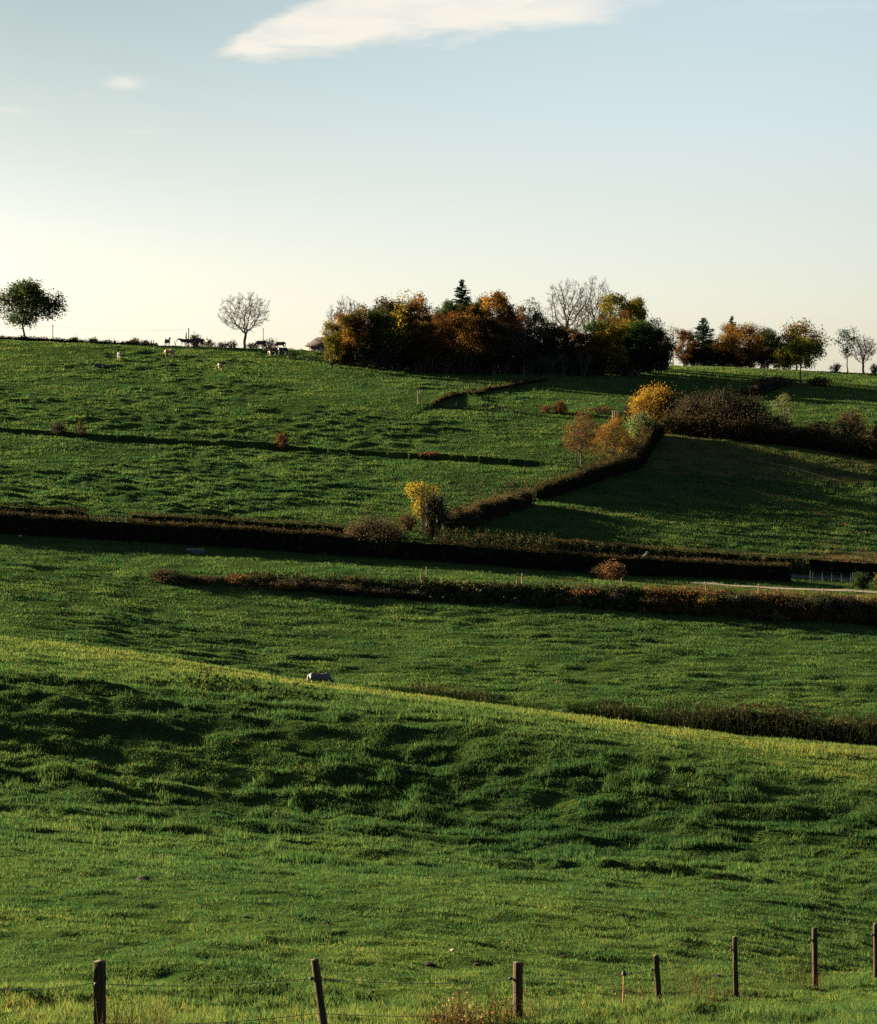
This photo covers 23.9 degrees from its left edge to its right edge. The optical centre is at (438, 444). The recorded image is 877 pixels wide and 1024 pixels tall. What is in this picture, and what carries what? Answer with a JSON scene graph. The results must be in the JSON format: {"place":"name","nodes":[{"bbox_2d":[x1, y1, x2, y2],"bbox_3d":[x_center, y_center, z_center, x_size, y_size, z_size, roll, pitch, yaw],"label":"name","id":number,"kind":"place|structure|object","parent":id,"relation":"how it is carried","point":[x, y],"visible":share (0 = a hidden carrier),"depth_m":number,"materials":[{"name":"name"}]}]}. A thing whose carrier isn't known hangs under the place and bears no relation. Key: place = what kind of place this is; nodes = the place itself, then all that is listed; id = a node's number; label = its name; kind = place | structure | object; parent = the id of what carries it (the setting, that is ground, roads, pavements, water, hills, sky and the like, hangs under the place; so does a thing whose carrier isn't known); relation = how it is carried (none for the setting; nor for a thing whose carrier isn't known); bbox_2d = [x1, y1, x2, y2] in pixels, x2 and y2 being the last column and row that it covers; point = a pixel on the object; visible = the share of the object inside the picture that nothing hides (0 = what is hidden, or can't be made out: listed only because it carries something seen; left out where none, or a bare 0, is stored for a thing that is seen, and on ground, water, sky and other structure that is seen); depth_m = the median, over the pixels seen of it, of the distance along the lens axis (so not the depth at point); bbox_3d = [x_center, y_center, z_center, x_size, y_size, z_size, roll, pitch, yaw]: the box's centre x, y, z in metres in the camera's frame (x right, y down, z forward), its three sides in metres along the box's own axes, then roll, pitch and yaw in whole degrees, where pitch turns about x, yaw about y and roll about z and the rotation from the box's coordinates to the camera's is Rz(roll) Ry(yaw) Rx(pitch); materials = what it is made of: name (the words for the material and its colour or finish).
{"place":"outdoors","nodes":[
{"label":"outdoors","id":0,"kind":"place"},
{"bbox_2d":[24,988,82,1003],"bbox_3d":[-5.925,8.373,31.408,1.317,0.375,0.923,0,0,29],"label":"dock plant","id":1,"kind":"object","parent":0,"point":[48,995],"visible":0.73,"depth_m":31.39,"materials":[{"name":"green plant"}]},
{"bbox_2d":[0,340,876,1023],"bbox_3d":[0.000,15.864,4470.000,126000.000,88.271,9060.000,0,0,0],"label":"ground","id":2,"kind":"structure","parent":0,"point":[168,976],"depth_m":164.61,"materials":[{"name":"green plant"}]},
{"bbox_2d":[0,275,67,335],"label":"oak tree","id":3,"kind":"object","parent":2,"relation":"on","point":[27,307],"visible":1,"depth_m":508.55,"materials":[{"name":"green plant"}]},
{"bbox_2d":[0,502,89,519],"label":"hedge","id":4,"kind":"object","parent":2,"relation":"on","point":[25,509],"visible":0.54,"depth_m":242.01,"materials":[{"name":"brown plant"}]},
{"bbox_2d":[0,335,156,344],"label":"hedge","id":5,"kind":"object","parent":2,"relation":"on","point":[37,339],"visible":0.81,"depth_m":499.81,"materials":[{"name":"green plant"}]},
{"bbox_2d":[146,566,182,582],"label":"shrub","id":6,"kind":"object","parent":2,"relation":"on","point":[164,575],"visible":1,"depth_m":205.49,"materials":[{"name":"green plant"}]},
{"bbox_2d":[1,505,346,535],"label":"verge weeds","id":7,"kind":"object","parent":2,"relation":"on","point":[165,520],"visible":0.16,"depth_m":240.70,"materials":[{"name":"brown plant"}]},
{"bbox_2d":[143,669,276,692],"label":"dock plant","id":8,"kind":"object","parent":2,"relation":"on","point":[190,677],"visible":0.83,"depth_m":102.47,"materials":[{"name":"green plant"}]},
{"bbox_2d":[145,673,320,694],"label":"dock plant","id":9,"kind":"object","parent":2,"relation":"on","point":[247,685],"visible":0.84,"depth_m":101.43,"materials":[{"name":"green plant"}]},
{"bbox_2d":[128,510,345,536],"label":"hedge","id":10,"kind":"object","parent":2,"relation":"on","point":[286,526],"visible":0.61,"depth_m":241.99,"materials":[{"name":"brown plant"}]},
{"bbox_2d":[217,291,269,347],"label":"bare tree","id":11,"kind":"object","parent":2,"relation":"on","point":[245,326],"visible":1,"depth_m":505.66,"materials":[{"name":"grey plant"}]},
{"bbox_2d":[191,968,302,983],"bbox_3d":[-3.249,8.978,35.039,1.672,0.313,1.039,0,0,21],"label":"dock plant","id":12,"kind":"object","parent":2,"relation":"on","point":[252,974],"visible":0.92,"depth_m":35.04,"materials":[{"name":"green plant"}]},
{"bbox_2d":[232,981,304,999],"bbox_3d":[-2.649,8.589,32.574,1.152,0.317,0.873,0,0,-20],"label":"dock plant","id":13,"kind":"object","parent":2,"relation":"on","point":[279,986],"visible":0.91,"depth_m":32.59,"materials":[{"name":"green plant"}]},
{"bbox_2d":[272,576,309,589],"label":"shrub","id":14,"kind":"object","parent":2,"relation":"on","point":[292,582],"visible":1,"depth_m":204.47,"materials":[{"name":"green plant"}]},
{"bbox_2d":[235,684,350,699],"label":"dock plant","id":15,"kind":"object","parent":2,"relation":"on","point":[291,692],"visible":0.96,"depth_m":100.02,"materials":[{"name":"green plant"}]},
{"bbox_2d":[320,320,346,366],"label":"broadleaf tree","id":16,"kind":"object","parent":2,"relation":"on","point":[334,337],"visible":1,"depth_m":439.27,"materials":[{"name":"green plant"}]},
{"bbox_2d":[328,311,366,364],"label":"broadleaf tree","id":17,"kind":"object","parent":2,"relation":"on","point":[348,337],"visible":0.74,"depth_m":444.97,"materials":[{"name":"orange plant"}]},
{"bbox_2d":[337,303,385,362],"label":"broadleaf tree","id":18,"kind":"object","parent":2,"relation":"on","point":[363,340],"visible":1,"depth_m":442.48,"materials":[{"name":"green plant"}]},
{"bbox_2d":[352,346,375,365],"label":"bush","id":19,"kind":"object","parent":2,"relation":"on","point":[362,356],"visible":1,"depth_m":442.25,"materials":[{"name":"green plant"}]},
{"bbox_2d":[340,508,418,555],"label":"shrub","id":20,"kind":"object","parent":2,"relation":"on","point":[386,531],"visible":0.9,"depth_m":234.03,"materials":[{"name":"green plant"}]},
{"bbox_2d":[363,310,401,359],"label":"broadleaf tree","id":21,"kind":"object","parent":2,"relation":"on","point":[385,325],"visible":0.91,"depth_m":445.18,"materials":[{"name":"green plant"}]},
{"bbox_2d":[374,294,411,344],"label":"broadleaf tree","id":22,"kind":"object","parent":2,"relation":"on","point":[387,305],"visible":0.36,"depth_m":456.83,"materials":[{"name":"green plant"}]},
{"bbox_2d":[0,507,792,581],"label":"hedge","id":23,"kind":"object","parent":2,"relation":"on","point":[185,534],"visible":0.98,"depth_m":232.88,"materials":[{"name":"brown plant"}]},
{"bbox_2d":[390,288,413,340],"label":"broadleaf tree","id":24,"kind":"object","parent":2,"relation":"on","point":[401,309],"visible":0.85,"depth_m":451.72,"materials":[{"name":"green plant"}]},
{"bbox_2d":[396,319,438,371],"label":"broadleaf tree","id":25,"kind":"object","parent":2,"relation":"on","point":[415,342],"visible":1,"depth_m":438.54,"materials":[{"name":"green plant"}]},
{"bbox_2d":[396,291,445,345],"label":"broadleaf tree","id":26,"kind":"object","parent":2,"relation":"on","point":[419,303],"visible":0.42,"depth_m":454.55,"materials":[{"name":"orange plant"}]},
{"bbox_2d":[404,479,439,522],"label":"tree","id":27,"kind":"object","parent":2,"relation":"on","point":[413,489],"visible":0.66,"depth_m":257.99,"materials":[{"name":"yellow plant"}]},
{"bbox_2d":[414,486,455,537],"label":"shrub","id":28,"kind":"object","parent":2,"relation":"on","point":[434,515],"visible":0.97,"depth_m":248.58,"materials":[{"name":"green plant"}]},
{"bbox_2d":[0,519,876,726],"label":"grass","id":29,"kind":"structure","parent":2,"relation":"on","point":[364,681],"depth_m":184.19,"materials":[{"name":"green plant"}]},
{"bbox_2d":[0,843,876,1022],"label":"grass","id":30,"kind":"structure","parent":2,"relation":"on","point":[186,958],"depth_m":45.43,"materials":[{"name":"green plant"}]},
{"bbox_2d":[0,421,876,562],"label":"grass","id":31,"kind":"structure","parent":2,"relation":"on","point":[271,514],"depth_m":295.04,"materials":[{"name":"green plant"}]},
{"bbox_2d":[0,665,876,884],"bbox_3d":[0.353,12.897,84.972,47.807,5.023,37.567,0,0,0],"label":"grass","id":32,"kind":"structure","parent":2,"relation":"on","point":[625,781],"depth_m":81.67,"materials":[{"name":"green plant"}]},
{"bbox_2d":[0,339,876,436],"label":"grass","id":33,"kind":"structure","parent":2,"relation":"on","point":[338,404],"depth_m":397.62,"materials":[{"name":"green plant"}]},
{"bbox_2d":[0,976,876,1023],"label":"grass","id":34,"kind":"structure","parent":2,"relation":"on","point":[33,1013],"depth_m":30.47,"materials":[{"name":"green plant"}]},
{"bbox_2d":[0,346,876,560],"bbox_3d":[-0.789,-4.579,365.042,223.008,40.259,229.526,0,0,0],"label":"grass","id":35,"kind":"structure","parent":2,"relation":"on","point":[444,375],"depth_m":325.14,"materials":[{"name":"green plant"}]},
{"bbox_2d":[0,923,876,1023],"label":"wire fence","id":36,"kind":"object","parent":2,"relation":"on","point":[99,983],"visible":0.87,"depth_m":29.93,"materials":[{"name":"brown wood"}]},
{"bbox_2d":[424,309,466,372],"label":"broadleaf tree","id":37,"kind":"object","parent":2,"relation":"on","point":[440,338],"visible":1,"depth_m":438.13,"materials":[{"name":"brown plant"}]},
{"bbox_2d":[435,298,460,342],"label":"broadleaf tree","id":38,"kind":"object","parent":2,"relation":"on","point":[447,306],"visible":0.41,"depth_m":460.16,"materials":[{"name":"green plant"}]},
{"bbox_2d":[407,680,500,703],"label":"reeds","id":39,"kind":"object","parent":2,"relation":"on","point":[478,694],"visible":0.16,"depth_m":132.45,"materials":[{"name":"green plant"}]},
{"bbox_2d":[432,985,484,1023],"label":"weed clump","id":40,"kind":"object","parent":2,"relation":"on","point":[456,1009],"visible":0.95,"depth_m":28.20,"materials":[{"name":"plant"}]},
{"bbox_2d":[446,279,471,340],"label":"conifer tree","id":41,"kind":"object","parent":2,"relation":"on","point":[460,295],"visible":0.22,"depth_m":469.58,"materials":[{"name":"green plant"}]},
{"bbox_2d":[382,684,555,712],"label":"reeds","id":42,"kind":"object","parent":2,"relation":"on","point":[448,695],"visible":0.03,"depth_m":130.16,"materials":[{"name":"green plant"}]},
{"bbox_2d":[450,310,489,368],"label":"broadleaf tree","id":43,"kind":"object","parent":2,"relation":"on","point":[470,337],"visible":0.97,"depth_m":439.08,"materials":[{"name":"brown plant"}]},
{"bbox_2d":[423,991,518,1023],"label":"weed clump","id":44,"kind":"object","parent":2,"relation":"on","point":[507,1014],"visible":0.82,"depth_m":28.45,"materials":[{"name":"brown plant"}]},
{"bbox_2d":[431,376,548,405],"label":"hedge","id":45,"kind":"object","parent":2,"relation":"on","point":[443,398],"visible":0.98,"depth_m":402.44,"materials":[{"name":"brown plant"}]},
{"bbox_2d":[443,467,539,533],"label":"hedge","id":46,"kind":"object","parent":2,"relation":"on","point":[480,512],"visible":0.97,"depth_m":265.52,"materials":[{"name":"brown plant"}]},
{"bbox_2d":[473,316,515,374],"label":"broadleaf tree","id":47,"kind":"object","parent":2,"relation":"on","point":[495,348],"visible":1,"depth_m":436.82,"materials":[{"name":"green plant"}]},
{"bbox_2d":[433,524,557,552],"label":"verge weeds","id":48,"kind":"object","parent":2,"relation":"on","point":[550,541],"visible":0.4,"depth_m":235.91,"materials":[{"name":"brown plant"}]},
{"bbox_2d":[477,289,521,366],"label":"broadleaf tree","id":49,"kind":"object","parent":2,"relation":"on","point":[497,302],"visible":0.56,"depth_m":456.95,"materials":[{"name":"orange plant"}]},
{"bbox_2d":[500,320,547,375],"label":"broadleaf tree","id":50,"kind":"object","parent":2,"relation":"on","point":[525,351],"visible":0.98,"depth_m":439.55,"materials":[{"name":"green plant"}]},
{"bbox_2d":[519,297,555,343],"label":"broadleaf tree","id":51,"kind":"object","parent":2,"relation":"on","point":[529,312],"visible":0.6,"depth_m":461.65,"materials":[{"name":"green plant"}]},
{"bbox_2d":[529,326,577,372],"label":"broadleaf tree","id":52,"kind":"object","parent":2,"relation":"on","point":[558,333],"visible":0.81,"depth_m":450.18,"materials":[{"name":"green plant"}]},
{"bbox_2d":[243,570,876,626],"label":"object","id":53,"kind":"object","parent":2,"relation":"on","point":[334,578],"visible":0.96,"depth_m":205.78,"materials":[{"name":"brown plant"}]},
{"bbox_2d":[545,278,591,330],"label":"bare tree","id":54,"kind":"object","parent":2,"relation":"on","point":[566,316],"visible":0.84,"depth_m":498.93,"materials":[{"name":"grey plant"}]},
{"bbox_2d":[559,406,604,464],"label":"young tree","id":55,"kind":"object","parent":2,"relation":"on","point":[582,435],"visible":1,"depth_m":316.68,"materials":[{"name":"brown plant"}]},
{"bbox_2d":[532,435,642,499],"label":"hedge","id":56,"kind":"object","parent":2,"relation":"on","point":[609,467],"visible":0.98,"depth_m":299.05,"materials":[{"name":"brown plant"}]},
{"bbox_2d":[566,331,612,368],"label":"broadleaf tree","id":57,"kind":"object","parent":2,"relation":"on","point":[581,338],"visible":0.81,"depth_m":452.91,"materials":[{"name":"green plant"}]},
{"bbox_2d":[575,273,616,333],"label":"bare tree","id":58,"kind":"object","parent":2,"relation":"on","point":[594,297],"visible":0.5,"depth_m":504.32,"materials":[{"name":"brown plant"}]},
{"bbox_2d":[580,318,613,356],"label":"broadleaf tree","id":59,"kind":"object","parent":2,"relation":"on","point":[588,327],"visible":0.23,"depth_m":464.82,"materials":[{"name":"green plant"}]},
{"bbox_2d":[591,558,626,579],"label":"shrub","id":60,"kind":"object","parent":2,"relation":"on","point":[612,574],"visible":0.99,"depth_m":225.86,"materials":[{"name":"brown plant"}]},
{"bbox_2d":[591,317,630,376],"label":"broadleaf tree","id":61,"kind":"object","parent":2,"relation":"on","point":[616,353],"visible":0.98,"depth_m":454.87,"materials":[{"name":"green plant"}]},
{"bbox_2d":[588,410,639,457],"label":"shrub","id":62,"kind":"object","parent":2,"relation":"on","point":[628,440],"visible":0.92,"depth_m":320.61,"materials":[{"name":"orange plant"}]},
{"bbox_2d":[560,693,669,725],"bbox_3d":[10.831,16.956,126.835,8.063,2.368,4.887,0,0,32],"label":"reeds","id":63,"kind":"object","parent":2,"relation":"on","point":[647,719],"visible":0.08,"depth_m":125.84,"materials":[{"name":"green plant"}]},
{"bbox_2d":[595,291,651,343],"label":"broadleaf tree","id":64,"kind":"object","parent":2,"relation":"on","point":[638,314],"visible":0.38,"depth_m":477.18,"materials":[{"name":"green plant"}]},
{"bbox_2d":[618,319,658,376],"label":"broadleaf tree","id":65,"kind":"object","parent":2,"relation":"on","point":[635,349],"visible":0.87,"depth_m":460.32,"materials":[{"name":"green plant"}]},
{"bbox_2d":[623,405,658,439],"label":"shrub","id":66,"kind":"object","parent":2,"relation":"on","point":[634,427],"visible":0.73,"depth_m":340.73,"materials":[{"name":"green plant"}]},
{"bbox_2d":[627,418,665,468],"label":"hedge","id":67,"kind":"object","parent":2,"relation":"on","point":[648,438],"visible":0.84,"depth_m":331.90,"materials":[{"name":"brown plant"}]},
{"bbox_2d":[419,577,876,625],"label":"bank weeds","id":68,"kind":"object","parent":2,"relation":"on","point":[432,584],"visible":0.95,"depth_m":205.72,"materials":[{"name":"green plant"}]},
{"bbox_2d":[621,381,681,419],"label":"shrub","id":69,"kind":"object","parent":2,"relation":"on","point":[651,401],"visible":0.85,"depth_m":362.42,"materials":[{"name":"yellow plant"}]},
{"bbox_2d":[640,326,679,376],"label":"broadleaf tree","id":70,"kind":"object","parent":2,"relation":"on","point":[658,361],"visible":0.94,"depth_m":464.19,"materials":[{"name":"green plant"}]},
{"bbox_2d":[474,532,876,577],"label":"hedge","id":71,"kind":"object","parent":2,"relation":"on","point":[835,566],"visible":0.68,"depth_m":242.22,"materials":[{"name":"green plant"}]},
{"bbox_2d":[660,390,691,420],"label":"shrub","id":72,"kind":"object","parent":2,"relation":"on","point":[671,400],"visible":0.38,"depth_m":361.54,"materials":[{"name":"brown plant"}]},
{"bbox_2d":[556,540,810,574],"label":"verge weeds","id":73,"kind":"object","parent":2,"relation":"on","point":[804,565],"visible":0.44,"depth_m":240.73,"materials":[{"name":"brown plant"}]},
{"bbox_2d":[673,329,698,365],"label":"broadleaf tree","id":74,"kind":"object","parent":2,"relation":"on","point":[685,338],"visible":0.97,"depth_m":547.26,"materials":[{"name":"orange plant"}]},
{"bbox_2d":[655,950,724,1002],"bbox_3d":[4.266,9.119,35.257,1.158,1.066,1.036,0,0,11],"label":"grass clump","id":75,"kind":"object","parent":2,"relation":"on","point":[690,985],"visible":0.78,"depth_m":35.14,"materials":[{"name":"green plant"}]},
{"bbox_2d":[672,385,707,420],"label":"shrub","id":76,"kind":"object","parent":2,"relation":"on","point":[691,402],"visible":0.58,"depth_m":352.04,"materials":[{"name":"brown plant"}]},
{"bbox_2d":[679,317,729,366],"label":"conifer tree","id":77,"kind":"object","parent":2,"relation":"on","point":[703,337],"visible":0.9,"depth_m":550.60,"materials":[{"name":"green plant"}]},
{"bbox_2d":[691,383,754,425],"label":"shrub","id":78,"kind":"object","parent":2,"relation":"on","point":[718,403],"visible":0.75,"depth_m":348.83,"materials":[{"name":"brown plant"}]},
{"bbox_2d":[710,321,767,367],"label":"broadleaf tree","id":79,"kind":"object","parent":2,"relation":"on","point":[731,338],"visible":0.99,"depth_m":545.01,"materials":[{"name":"orange plant"}]},
{"bbox_2d":[729,344,768,367],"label":"broadleaf tree","id":80,"kind":"object","parent":2,"relation":"on","point":[763,355],"visible":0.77,"depth_m":547.89,"materials":[{"name":"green plant"}]},
{"bbox_2d":[730,387,776,426],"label":"shrub","id":81,"kind":"object","parent":2,"relation":"on","point":[750,405],"visible":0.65,"depth_m":347.33,"materials":[{"name":"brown plant"}]},
{"bbox_2d":[737,377,780,396],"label":"hedge","id":82,"kind":"object","parent":2,"relation":"on","point":[753,388],"visible":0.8,"depth_m":419.27,"materials":[{"name":"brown plant"}]},
{"bbox_2d":[645,697,876,746],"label":"reeds","id":83,"kind":"object","parent":2,"relation":"on","point":[742,728],"visible":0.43,"depth_m":121.09,"materials":[{"name":"green plant"}]},
{"bbox_2d":[749,343,778,368],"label":"broadleaf tree","id":84,"kind":"object","parent":2,"relation":"on","point":[768,361],"visible":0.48,"depth_m":552.66,"materials":[{"name":"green plant"}]},
{"bbox_2d":[652,678,876,745],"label":"hedge","id":85,"kind":"object","parent":2,"relation":"on","point":[754,714],"visible":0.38,"depth_m":121.89,"materials":[{"name":"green plant"}]},
{"bbox_2d":[659,387,876,458],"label":"hedge","id":86,"kind":"object","parent":2,"relation":"on","point":[743,430],"visible":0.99,"depth_m":339.76,"materials":[{"name":"brown plant"}]},
{"bbox_2d":[756,328,782,368],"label":"broadleaf tree","id":87,"kind":"object","parent":2,"relation":"on","point":[769,336],"visible":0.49,"depth_m":558.13,"materials":[{"name":"green plant"}]},
{"bbox_2d":[769,393,800,423],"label":"shrub","id":88,"kind":"object","parent":2,"relation":"on","point":[783,403],"visible":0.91,"depth_m":350.28,"materials":[{"name":"green plant"}]},
{"bbox_2d":[765,317,830,369],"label":"broadleaf tree","id":89,"kind":"object","parent":2,"relation":"on","point":[797,331],"visible":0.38,"depth_m":557.72,"materials":[{"name":"green plant"}]},
{"bbox_2d":[770,333,830,384],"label":"round tree","id":90,"kind":"object","parent":2,"relation":"on","point":[798,349],"visible":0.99,"depth_m":461.79,"materials":[{"name":"green plant"}]},
{"bbox_2d":[799,589,837,611],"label":"shrub","id":91,"kind":"object","parent":2,"relation":"on","point":[815,600],"visible":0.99,"depth_m":205.63,"materials":[{"name":"green plant"}]},
{"bbox_2d":[830,325,860,371],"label":"slim tree","id":92,"kind":"object","parent":2,"relation":"on","point":[848,348],"visible":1,"depth_m":555.54,"materials":[{"name":"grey plant"}]},
{"bbox_2d":[828,407,869,440],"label":"shrub","id":93,"kind":"object","parent":2,"relation":"on","point":[851,421],"visible":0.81,"depth_m":339.82,"materials":[{"name":"brown plant"}]},
{"bbox_2d":[830,590,871,615],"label":"shrub","id":94,"kind":"object","parent":2,"relation":"on","point":[849,602],"visible":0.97,"depth_m":205.26,"materials":[{"name":"brown plant"}]},
{"bbox_2d":[851,569,871,588],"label":"shrub","id":95,"kind":"object","parent":2,"relation":"on","point":[862,580],"visible":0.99,"depth_m":228.52,"materials":[{"name":"green plant"}]},
{"bbox_2d":[850,334,875,372],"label":"bare tree","id":96,"kind":"object","parent":2,"relation":"on","point":[865,350],"visible":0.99,"depth_m":551.48,"materials":[{"name":"grey plant"}]},
{"bbox_2d":[0,0,876,372],"label":"sky","id":97,"kind":"structure","parent":0,"point":[162,162],"materials":[{"name":"blue"}]},
{"bbox_2d":[692,582,876,592],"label":"gravel track","id":98,"kind":"structure","parent":0,"point":[789,588],"depth_m":224.04,"materials":[{"name":"grey gravel"}]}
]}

